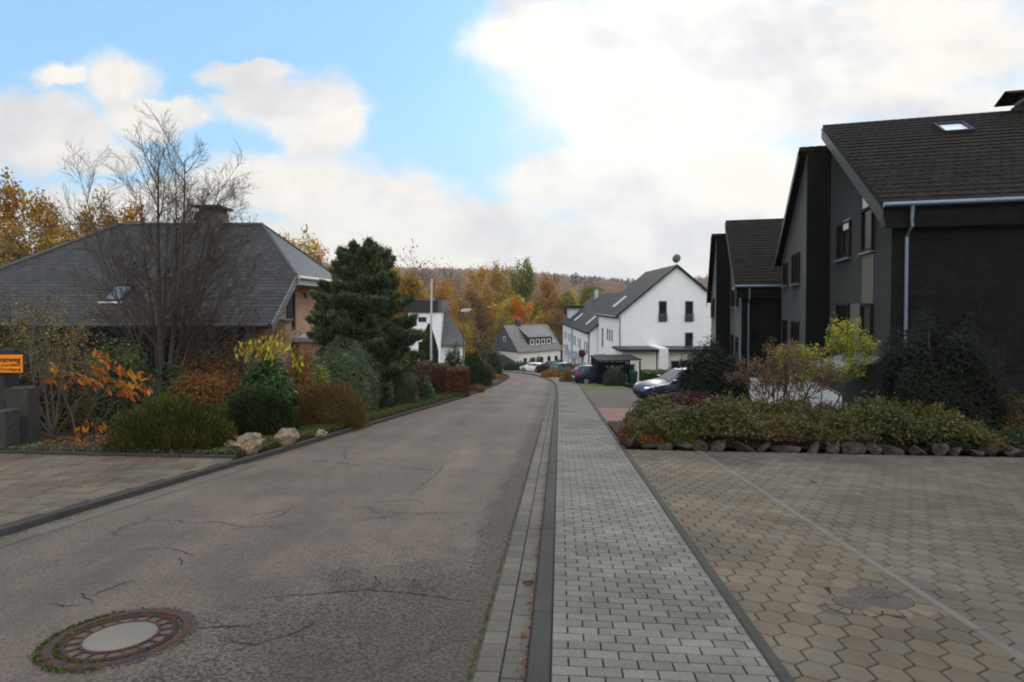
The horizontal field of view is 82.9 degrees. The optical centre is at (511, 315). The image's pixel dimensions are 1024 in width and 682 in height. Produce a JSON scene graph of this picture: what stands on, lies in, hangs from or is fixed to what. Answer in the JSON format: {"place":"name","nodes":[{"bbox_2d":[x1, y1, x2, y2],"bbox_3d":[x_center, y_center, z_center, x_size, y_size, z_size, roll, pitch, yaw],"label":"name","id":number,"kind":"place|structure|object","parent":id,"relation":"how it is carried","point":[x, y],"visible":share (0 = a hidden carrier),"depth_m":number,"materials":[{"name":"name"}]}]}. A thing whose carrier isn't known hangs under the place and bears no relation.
{"place":"outdoors","nodes":[
{"label":"outdoors","id":0,"kind":"place"},
{"bbox_2d":[0,454,248,526],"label":"drive paving","id":1,"kind":"structure","parent":0,"point":[33,484],"depth_m":8.44,"materials":[{"name":"grey concrete"}]},
{"bbox_2d":[0,372,550,681],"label":"road","id":2,"kind":"structure","parent":0,"point":[309,563],"depth_m":5.20,"materials":[{"name":"grey asphalt"}]},
{"bbox_2d":[28,607,198,674],"bbox_3d":[-2.530,2.081,3.731,0.929,0.070,0.924,0,-4,0],"label":"manhole cover","id":3,"kind":"object","parent":2,"relation":"on","point":[120,636],"visible":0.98,"depth_m":3.67,"materials":[{"name":"metal"}]},
{"bbox_2d":[0,464,255,547],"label":"channel stones","id":4,"kind":"object","parent":2,"relation":"on","point":[48,527],"visible":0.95,"depth_m":6.97,"materials":[{"name":"concrete"}]},
{"bbox_2d":[466,423,541,681],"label":"kerb moss","id":5,"kind":"object","parent":2,"relation":"on","point":[476,653],"visible":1,"depth_m":4.58,"materials":[{"name":"green plant"}]},
{"bbox_2d":[473,378,555,681],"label":"gutter","id":6,"kind":"object","parent":2,"relation":"on","point":[489,663],"depth_m":4.63,"materials":[{"name":"grey concrete"}]},
{"bbox_2d":[0,0,1023,281],"label":"sky","id":7,"kind":"structure","parent":0,"point":[608,139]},
{"bbox_2d":[583,390,644,407],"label":"driveway","id":8,"kind":"structure","parent":0,"point":[613,398],"depth_m":27.41,"materials":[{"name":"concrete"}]},
{"bbox_2d":[633,367,728,400],"bbox_3d":[7.594,3.052,25.565,4.340,1.540,1.980,0,1,-8],"label":"parked car","id":9,"kind":"object","parent":8,"relation":"on","point":[666,382],"visible":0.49,"depth_m":24.82,"materials":[{"name":"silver metal"}]},
{"bbox_2d":[597,408,632,422],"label":"red paving","id":10,"kind":"structure","parent":0,"point":[612,414],"depth_m":19.53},
{"bbox_2d":[749,370,842,411],"bbox_3d":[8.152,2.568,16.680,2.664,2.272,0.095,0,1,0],"label":"parked car","id":11,"kind":"object","parent":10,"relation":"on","point":[833,396],"visible":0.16,"depth_m":16.64,"materials":[{"name":"white paint"}]},
{"bbox_2d":[258,273,1018,455],"bbox_3d":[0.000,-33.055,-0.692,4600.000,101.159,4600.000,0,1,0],"label":"ground","id":12,"kind":"structure","parent":0,"point":[840,450],"depth_m":12.74,"materials":[{"name":"brown soil"}]},
{"bbox_2d":[0,166,37,260],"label":"autumn tree","id":13,"kind":"object","parent":12,"relation":"on","point":[7,177],"visible":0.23,"depth_m":61.88,"materials":[{"name":"orange plant"}]},
{"bbox_2d":[0,214,48,265],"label":"oak tree","id":14,"kind":"object","parent":12,"relation":"on","point":[12,250],"visible":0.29,"depth_m":56.15,"materials":[{"name":"orange plant"}]},
{"bbox_2d":[0,171,64,262],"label":"autumn tree","id":15,"kind":"object","parent":12,"relation":"on","point":[39,214],"visible":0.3,"depth_m":63.52,"materials":[{"name":"orange plant"}]},
{"bbox_2d":[21,187,74,253],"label":"oak tree","id":16,"kind":"object","parent":12,"relation":"on","point":[54,226],"visible":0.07,"depth_m":68.55,"materials":[{"name":"orange plant"}]},
{"bbox_2d":[62,188,113,238],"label":"oak tree","id":17,"kind":"object","parent":12,"relation":"on","point":[92,209],"visible":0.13,"depth_m":64.17,"materials":[{"name":"orange plant"}]},
{"bbox_2d":[78,192,152,230],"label":"autumn tree","id":18,"kind":"object","parent":12,"relation":"on","point":[128,217],"visible":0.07,"depth_m":70.09,"materials":[{"name":"orange plant"}]},
{"bbox_2d":[0,205,332,400],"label":"brick house","id":19,"kind":"structure","parent":12,"relation":"on","point":[289,277],"depth_m":24.37,"materials":[{"name":"tile"}]},
{"bbox_2d":[0,374,509,536],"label":"street kerb","id":20,"kind":"structure","parent":12,"relation":"on","point":[15,527],"depth_m":8.26,"materials":[{"name":"concrete"}]},
{"bbox_2d":[41,376,507,457],"bbox_3d":[-15.303,4.606,38.763,27.326,5.471,55.370,0,1,5],"label":"garden bed","id":21,"kind":"object","parent":12,"relation":"on","point":[60,433],"visible":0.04,"depth_m":13.46,"materials":[{"name":"soil"}]},
{"bbox_2d":[0,373,18,408],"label":"stone post","id":22,"kind":"object","parent":21,"relation":"on","point":[8,380],"visible":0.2,"depth_m":11.50,"materials":[{"name":"stone"}]},
{"bbox_2d":[0,349,22,372],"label":"private road sign","id":23,"kind":"object","parent":22,"relation":"attached to","point":[11,360],"visible":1,"depth_m":11.35,"materials":[{"name":"orange metal"}]},
{"bbox_2d":[0,408,19,449],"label":"stone post","id":24,"kind":"object","parent":21,"relation":"on","point":[9,427],"visible":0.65,"depth_m":10.62,"materials":[{"name":"stone"}]},
{"bbox_2d":[5,386,40,443],"bbox_3d":[-9.479,2.063,11.246,0.411,1.382,0.353,0,1,-7],"label":"stone post","id":25,"kind":"object","parent":21,"relation":"on","point":[25,400],"visible":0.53,"depth_m":11.11,"materials":[{"name":"stone"}]},
{"bbox_2d":[9,335,70,429],"bbox_3d":[-11.748,1.654,14.038,1.965,2.388,1.411,0,1,0],"label":"rhododendron","id":26,"kind":"object","parent":21,"relation":"on","point":[23,382],"visible":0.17,"depth_m":13.86,"materials":[{"name":"green plant"}]},
{"bbox_2d":[0,291,82,414],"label":"brown hazel","id":27,"kind":"object","parent":21,"relation":"on","point":[9,338],"visible":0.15,"depth_m":16.05,"materials":[{"name":"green plant"}]},
{"bbox_2d":[22,311,115,431],"bbox_3d":[-10.484,1.350,13.862,2.396,2.984,1.630,0,1,0],"label":"brown hazel","id":28,"kind":"object","parent":21,"relation":"on","point":[77,414],"visible":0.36,"depth_m":13.62,"materials":[{"name":"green plant"}]},
{"bbox_2d":[0,288,145,435],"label":"spindly shrub","id":29,"kind":"object","parent":21,"relation":"on","point":[51,430],"visible":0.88,"depth_m":12.78,"materials":[{"name":"brown plant"}]},
{"bbox_2d":[28,348,169,443],"bbox_3d":[-8.299,1.635,11.663,3.476,1.968,2.091,0,1,0],"label":"magnolia","id":30,"kind":"object","parent":21,"relation":"on","point":[107,379],"visible":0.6,"depth_m":11.80,"materials":[{"name":"orange plant"}]},
{"bbox_2d":[79,333,155,424],"bbox_3d":[-10.214,1.698,15.245,1.965,2.509,1.474,0,1,0],"label":"rhododendron","id":31,"kind":"object","parent":21,"relation":"on","point":[135,367],"visible":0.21,"depth_m":15.01,"materials":[{"name":"green plant"}]},
{"bbox_2d":[0,450,235,459],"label":"bed edging","id":32,"kind":"object","parent":21,"relation":"on","point":[162,455],"visible":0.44,"depth_m":10.19,"materials":[{"name":"concrete"}]},
{"bbox_2d":[0,440,238,455],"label":"creeping groundcover","id":33,"kind":"object","parent":21,"relation":"on","point":[32,446],"visible":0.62,"depth_m":10.39,"materials":[{"name":"green plant"}]},
{"bbox_2d":[2,432,241,453],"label":"leaf litter","id":34,"kind":"object","parent":21,"relation":"on","point":[76,441],"visible":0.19,"depth_m":11.38,"materials":[{"name":"brown plant"}]},
{"bbox_2d":[74,369,175,437],"bbox_3d":[-8.477,1.992,12.957,2.015,1.604,1.435,0,1,0],"label":"rhododendron","id":35,"kind":"object","parent":21,"relation":"on","point":[128,403],"visible":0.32,"depth_m":12.61,"materials":[{"name":"green plant"}]},
{"bbox_2d":[25,100,303,394],"bbox_3d":[-9.649,-1.319,16.175,7.219,8.746,4.942,0,1,0],"label":"bare tree","id":36,"kind":"object","parent":21,"relation":"on","point":[175,305],"visible":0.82,"depth_m":16.15,"materials":[{"name":"brown plant"}]},
{"bbox_2d":[141,353,190,400],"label":"rhododendron","id":37,"kind":"object","parent":21,"relation":"on","point":[174,371],"visible":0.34,"depth_m":14.48,"materials":[{"name":"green plant"}]},
{"bbox_2d":[96,385,239,455],"bbox_3d":[-6.294,1.973,10.822,2.351,1.345,1.466,0,1,0],"label":"juniper","id":38,"kind":"object","parent":21,"relation":"on","point":[171,422],"visible":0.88,"depth_m":10.42,"materials":[{"name":"green plant"}]},
{"bbox_2d":[163,357,249,407],"bbox_3d":[-7.426,1.955,13.985,2.359,1.869,1.578,0,1,0],"label":"rusty shrub","id":39,"kind":"object","parent":21,"relation":"on","point":[199,392],"visible":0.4,"depth_m":13.79,"materials":[{"name":"brown plant"}]},
{"bbox_2d":[169,338,252,398],"bbox_3d":[-8.480,1.824,16.360,2.960,2.463,1.782,0,1,0],"label":"rusty shrub","id":40,"kind":"object","parent":21,"relation":"on","point":[219,367],"visible":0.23,"depth_m":16.10,"materials":[{"name":"brown plant"}]},
{"bbox_2d":[234,432,262,455],"bbox_3d":[-4.800,2.349,10.620,0.430,0.432,0.509,0,1,-4],"label":"boulder","id":41,"kind":"object","parent":21,"relation":"on","point":[250,443],"visible":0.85,"depth_m":10.47,"materials":[{"name":"stone"}]},
{"bbox_2d":[221,381,302,437],"bbox_3d":[-5.856,2.162,13.263,1.942,1.355,1.640,0,1,0],"label":"conifer","id":42,"kind":"object","parent":21,"relation":"on","point":[264,411],"visible":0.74,"depth_m":12.90,"materials":[{"name":"green plant"}]},
{"bbox_2d":[234,329,308,410],"bbox_3d":[-6.317,1.647,15.093,1.796,2.642,1.791,0,1,0],"label":"laurel","id":43,"kind":"object","parent":21,"relation":"on","point":[270,373],"visible":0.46,"depth_m":14.80,"materials":[{"name":"green plant"}]},
{"bbox_2d":[273,428,299,447],"bbox_3d":[-4.615,2.488,11.809,0.539,0.432,0.524,-1,1,-23],"label":"boulder","id":44,"kind":"object","parent":21,"relation":"on","point":[286,436],"visible":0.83,"depth_m":11.65,"materials":[{"name":"stone"}]},
{"bbox_2d":[284,337,316,417],"bbox_3d":[-6.359,1.901,17.530,1.104,2.518,1.135,0,1,0],"label":"beech shrub","id":45,"kind":"object","parent":21,"relation":"on","point":[300,378],"visible":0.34,"depth_m":17.36,"materials":[{"name":"brown plant"}]},
{"bbox_2d":[189,389,472,456],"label":"verge weeds","id":46,"kind":"object","parent":21,"relation":"on","point":[305,431],"visible":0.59,"depth_m":14.38,"materials":[{"name":"green plant"}]},
{"bbox_2d":[292,378,371,432],"bbox_3d":[-4.871,2.316,15.253,2.410,1.373,1.967,0,1,0],"label":"spiraea","id":47,"kind":"object","parent":21,"relation":"on","point":[327,405],"visible":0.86,"depth_m":14.88,"materials":[{"name":"brown plant"}]},
{"bbox_2d":[307,337,384,411],"bbox_3d":[-5.662,2.010,19.448,2.825,2.619,2.664,0,1,0],"label":"round shrub","id":48,"kind":"object","parent":21,"relation":"on","point":[346,373],"visible":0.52,"depth_m":19.08,"materials":[{"name":"green plant"}]},
{"bbox_2d":[302,236,428,398],"bbox_3d":[-5.778,0.179,23.309,5.588,6.652,5.153,-1,1,-31],"label":"pine tree","id":49,"kind":"object","parent":21,"relation":"on","point":[358,303],"visible":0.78,"depth_m":22.30,"materials":[{"name":"green plant"}]},
{"bbox_2d":[379,382,394,409],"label":"holly","id":50,"kind":"object","parent":21,"relation":"on","point":[387,401],"visible":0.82,"depth_m":19.73,"materials":[{"name":"green plant"}]},
{"bbox_2d":[386,366,422,404],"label":"clipped yew","id":51,"kind":"object","parent":21,"relation":"on","point":[404,390],"visible":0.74,"depth_m":21.88,"materials":[{"name":"green plant"}]},
{"bbox_2d":[403,360,432,392],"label":"reddish hedge","id":52,"kind":"object","parent":21,"relation":"on","point":[424,366],"visible":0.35,"depth_m":29.60,"materials":[{"name":"brown plant"}]},
{"bbox_2d":[420,323,438,362],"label":"thuja","id":53,"kind":"object","parent":21,"relation":"on","point":[425,344],"visible":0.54,"depth_m":36.71,"materials":[{"name":"green plant"}]},
{"bbox_2d":[431,362,449,391],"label":"copper hedge","id":54,"kind":"object","parent":21,"relation":"on","point":[439,373],"visible":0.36,"depth_m":30.96,"materials":[{"name":"brown plant"}]},
{"bbox_2d":[445,366,469,396],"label":"copper hedge","id":55,"kind":"object","parent":21,"relation":"on","point":[457,379],"visible":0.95,"depth_m":28.85,"materials":[{"name":"brown plant"}]},
{"bbox_2d":[464,350,487,386],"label":"conifer shrub","id":56,"kind":"object","parent":21,"relation":"on","point":[476,376],"visible":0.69,"depth_m":37.27,"materials":[{"name":"green plant"}]},
{"bbox_2d":[484,345,503,375],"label":"domed evergreen","id":57,"kind":"object","parent":21,"relation":"on","point":[494,360],"visible":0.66,"depth_m":58.59,"materials":[{"name":"green plant"}]},
{"bbox_2d":[278,224,319,259],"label":"autumn tree","id":58,"kind":"object","parent":12,"relation":"on","point":[305,248],"visible":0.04,"depth_m":92.22,"materials":[{"name":"yellow plant"}]},
{"bbox_2d":[0,260,707,301],"bbox_3d":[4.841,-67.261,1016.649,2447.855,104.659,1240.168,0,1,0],"label":"ridge forest","id":59,"kind":"object","parent":12,"relation":"on","point":[566,284],"visible":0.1,"depth_m":918.72,"materials":[{"name":"brown plant"}]},
{"bbox_2d":[390,264,426,317],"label":"autumn tree","id":60,"kind":"object","parent":12,"relation":"on","point":[404,281],"visible":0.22,"depth_m":96.87,"materials":[{"name":"orange plant"}]},
{"bbox_2d":[389,272,433,320],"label":"autumn tree","id":61,"kind":"object","parent":12,"relation":"on","point":[418,287],"visible":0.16,"depth_m":97.52,"materials":[{"name":"orange plant"}]},
{"bbox_2d":[406,300,466,366],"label":"flat topped house","id":62,"kind":"structure","parent":12,"relation":"on","point":[446,332],"depth_m":65.08,"materials":[{"name":"paint"}]},
{"bbox_2d":[427,275,462,325],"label":"autumn tree","id":63,"kind":"object","parent":12,"relation":"on","point":[446,289],"visible":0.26,"depth_m":116.73,"materials":[{"name":"orange plant"}]},
{"bbox_2d":[449,290,482,347],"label":"oak tree","id":64,"kind":"object","parent":12,"relation":"on","point":[465,306],"visible":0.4,"depth_m":125.79,"materials":[{"name":"orange plant"}]},
{"bbox_2d":[390,315,562,363],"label":"undergrowth","id":65,"kind":"object","parent":12,"relation":"on","point":[483,344],"visible":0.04,"depth_m":104.63,"materials":[{"name":"green plant"}]},
{"bbox_2d":[458,262,495,357],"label":"autumn tree","id":66,"kind":"object","parent":12,"relation":"on","point":[481,277],"visible":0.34,"depth_m":168.87,"materials":[{"name":"orange plant"}]},
{"bbox_2d":[462,281,495,364],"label":"oak tree","id":67,"kind":"object","parent":12,"relation":"on","point":[478,306],"visible":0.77,"depth_m":138.34,"materials":[{"name":"orange plant"}]},
{"bbox_2d":[479,257,512,326],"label":"autumn tree","id":68,"kind":"object","parent":12,"relation":"on","point":[495,281],"visible":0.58,"depth_m":160.37,"materials":[{"name":"yellow plant"}]},
{"bbox_2d":[484,311,518,350],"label":"oak tree","id":69,"kind":"object","parent":12,"relation":"on","point":[503,321],"visible":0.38,"depth_m":127.56,"materials":[{"name":"yellow plant"}]},
{"bbox_2d":[488,292,532,336],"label":"autumn tree","id":70,"kind":"object","parent":12,"relation":"on","point":[506,306],"visible":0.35,"depth_m":138.25,"materials":[{"name":"yellow plant"}]},
{"bbox_2d":[508,298,536,324],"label":"maple tree","id":71,"kind":"object","parent":12,"relation":"on","point":[523,314],"visible":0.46,"depth_m":136.57,"materials":[{"name":"orange plant"}]},
{"bbox_2d":[484,320,562,368],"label":"cottage","id":72,"kind":"structure","parent":12,"relation":"on","point":[517,342],"depth_m":115.84,"materials":[{"name":"stone"}]},
{"bbox_2d":[504,256,546,324],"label":"poplar","id":73,"kind":"object","parent":12,"relation":"on","point":[527,276],"visible":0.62,"depth_m":170.81,"materials":[{"name":"green plant"}]},
{"bbox_2d":[503,371,557,681],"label":"kerb","id":74,"kind":"structure","parent":12,"relation":"on","point":[538,666],"depth_m":4.48,"materials":[{"name":"concrete"}]},
{"bbox_2d":[532,271,563,330],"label":"autumn tree","id":75,"kind":"object","parent":12,"relation":"on","point":[547,288],"visible":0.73,"depth_m":182.40,"materials":[{"name":"orange plant"}]},
{"bbox_2d":[394,265,707,309],"bbox_3d":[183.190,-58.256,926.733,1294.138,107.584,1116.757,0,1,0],"label":"spruce stands","id":76,"kind":"object","parent":12,"relation":"on","point":[575,277],"visible":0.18,"depth_m":939.34,"materials":[{"name":"green plant"}]},
{"bbox_2d":[550,289,577,355],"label":"poplar","id":77,"kind":"object","parent":12,"relation":"on","point":[568,300],"visible":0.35,"depth_m":184.87,"materials":[{"name":"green plant"}]},
{"bbox_2d":[559,290,620,364],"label":"white terrace","id":78,"kind":"structure","parent":12,"relation":"on","point":[580,327],"depth_m":82.88,"materials":[{"name":"white paint"}]},
{"bbox_2d":[579,384,631,389],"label":"verge","id":79,"kind":"structure","parent":12,"relation":"on","point":[592,387],"depth_m":38.76,"materials":[{"name":"green plant"}]},
{"bbox_2d":[602,367,626,386],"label":"clipped shrub","id":80,"kind":"object","parent":79,"relation":"on","point":[615,377],"visible":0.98,"depth_m":41.62,"materials":[{"name":"green plant"}]},
{"bbox_2d":[595,254,710,381],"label":"white house","id":81,"kind":"structure","parent":12,"relation":"on","point":[660,318],"depth_m":55.01,"materials":[{"name":"white paint"}]},
{"bbox_2d":[575,382,794,681],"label":"pavement edging","id":82,"kind":"object","parent":12,"relation":"on","point":[777,667],"visible":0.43,"depth_m":4.47,"materials":[{"name":"concrete"}]},
{"bbox_2d":[706,218,783,393],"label":"dark house","id":83,"kind":"structure","parent":12,"relation":"on","point":[744,292],"depth_m":33.47,"materials":[{"name":"tile"}]},
{"bbox_2d":[608,421,1023,451],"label":"planting bed","id":84,"kind":"object","parent":12,"relation":"on","point":[707,440],"visible":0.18,"depth_m":12.53,"materials":[{"name":"soil"}]},
{"bbox_2d":[614,415,661,448],"bbox_3d":[2.637,2.431,12.171,1.020,0.782,0.585,0,1,0],"label":"russet barberry","id":85,"kind":"object","parent":84,"relation":"on","point":[621,437],"visible":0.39,"depth_m":12.09,"materials":[{"name":"orange plant"}]},
{"bbox_2d":[670,387,727,431],"bbox_3d":[4.530,2.325,14.372,1.595,1.359,0.947,0,1,0],"label":"maroon barberry","id":86,"kind":"object","parent":84,"relation":"on","point":[693,398],"visible":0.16,"depth_m":14.25,"materials":[{"name":"brown plant"}]},
{"bbox_2d":[675,329,753,427],"bbox_3d":[5.462,1.742,15.645,2.235,2.740,1.981,0,1,0],"label":"dark pine","id":87,"kind":"object","parent":84,"relation":"on","point":[703,373],"visible":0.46,"depth_m":15.26,"materials":[{"name":"green plant"}]},
{"bbox_2d":[722,337,848,406],"bbox_3d":[6.649,1.684,14.192,2.755,2.448,1.712,-1,1,-23],"label":"japanese maple","id":88,"kind":"object","parent":84,"relation":"on","point":[768,380],"visible":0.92,"depth_m":13.97,"materials":[{"name":"brown plant"}]},
{"bbox_2d":[620,386,1011,450],"bbox_3d":[5.999,2.116,12.220,7.258,1.305,2.051,0,1,5],"label":"cotoneaster","id":89,"kind":"object","parent":84,"relation":"on","point":[789,416],"visible":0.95,"depth_m":11.62,"materials":[{"name":"green plant"}]},
{"bbox_2d":[771,312,882,406],"bbox_3d":[7.796,1.447,14.763,3.179,3.089,2.011,0,1,0],"label":"golden shrub","id":90,"kind":"object","parent":84,"relation":"on","point":[864,345],"visible":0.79,"depth_m":14.71,"materials":[{"name":"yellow plant"}]},
{"bbox_2d":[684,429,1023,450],"bbox_3d":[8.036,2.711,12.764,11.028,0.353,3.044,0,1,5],"label":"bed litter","id":91,"kind":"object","parent":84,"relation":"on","point":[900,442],"visible":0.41,"depth_m":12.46,"materials":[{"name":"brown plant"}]},
{"bbox_2d":[862,298,1019,441],"bbox_3d":[9.699,1.275,13.360,3.304,3.386,2.494,0,1,0],"label":"dark pine","id":92,"kind":"object","parent":84,"relation":"on","point":[950,373],"visible":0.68,"depth_m":12.70,"materials":[{"name":"green plant"}]},
{"bbox_2d":[902,426,1023,448],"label":"dark groundcover","id":93,"kind":"object","parent":84,"relation":"on","point":[1014,435],"visible":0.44,"depth_m":11.45,"materials":[{"name":"green plant"}]},
{"bbox_2d":[988,387,1023,442],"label":"autumn shrub","id":94,"kind":"object","parent":84,"relation":"on","point":[1012,418],"visible":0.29,"depth_m":12.66,"materials":[{"name":"brown plant"}]},
{"bbox_2d":[625,449,1023,681],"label":"forecourt","id":95,"kind":"structure","parent":12,"relation":"on","point":[949,530],"depth_m":5.52,"materials":[{"name":"concrete"}]},
{"bbox_2d":[692,449,1023,662],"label":"drainage strip","id":96,"kind":"object","parent":95,"relation":"on","point":[1015,654],"visible":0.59,"depth_m":4.62,"materials":[{"name":"concrete"}]},
{"bbox_2d":[817,587,904,618],"bbox_3d":[2.485,2.110,4.239,0.670,0.036,0.670,0,-4,0],"label":"valve cover","id":97,"kind":"object","parent":95,"relation":"on","point":[843,606],"visible":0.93,"depth_m":4.18,"materials":[{"name":"grey metal"}]},
{"bbox_2d":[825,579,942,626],"bbox_3d":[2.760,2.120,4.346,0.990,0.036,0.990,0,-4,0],"label":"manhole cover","id":98,"kind":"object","parent":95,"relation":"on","point":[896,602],"visible":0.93,"depth_m":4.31,"materials":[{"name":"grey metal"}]},
{"bbox_2d":[773,90,1023,420],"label":"dark house","id":99,"kind":"structure","parent":12,"relation":"on","point":[887,222],"depth_m":18.41,"materials":[{"name":"black paint"}]},
{"bbox_2d":[790,252,799,285],"bbox_3d":[12.797,-2.093,26.231,0.150,1.450,1.750,0,1,16],"label":"window","id":100,"kind":"structure","parent":99,"relation":"in","point":[795,258],"depth_m":26.18,"materials":[{"name":"black glass"}]},
{"bbox_2d":[833,304,849,343],"bbox_3d":[12.469,0.288,21.924,0.150,1.470,1.900,0,1,16],"label":"window","id":101,"kind":"structure","parent":99,"relation":"in","point":[841,310],"depth_m":21.87,"materials":[{"name":"black glass"}]},
{"bbox_2d":[834,218,851,261],"bbox_3d":[12.469,-2.812,21.859,0.150,1.470,1.900,0,1,16],"label":"window","id":102,"kind":"structure","parent":99,"relation":"in","point":[843,230],"depth_m":21.80,"materials":[{"name":"black glass"}]},
{"bbox_2d":[859,304,872,349],"bbox_3d":[11.662,0.346,19.139,0.150,1.470,1.300,0,1,16],"label":"window","id":103,"kind":"structure","parent":99,"relation":"in","point":[866,310],"depth_m":19.16,"materials":[{"name":"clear glass"}]},
{"bbox_2d":[858,206,874,254],"bbox_3d":[11.662,-2.803,19.073,0.150,1.530,1.300,0,1,16],"label":"window","id":104,"kind":"structure","parent":99,"relation":"in","point":[867,215],"depth_m":19.12,"materials":[{"name":"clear glass"}]},
{"bbox_2d":[547,377,778,681],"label":"pavement","id":105,"kind":"structure","parent":0,"point":[583,431],"depth_m":4.49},
{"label":"parking bay","id":106,"kind":"structure","parent":0,"visible":0},
{"bbox_2d":[571,364,627,383],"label":"parked car","id":107,"kind":"object","parent":106,"relation":"on","point":[584,374],"visible":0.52,"depth_m":45.36,"materials":[{"name":"blue metal"}]},
{"bbox_2d":[590,354,641,383],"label":"carport","id":108,"kind":"object","parent":106,"relation":"on","point":[603,366],"visible":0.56,"depth_m":44.39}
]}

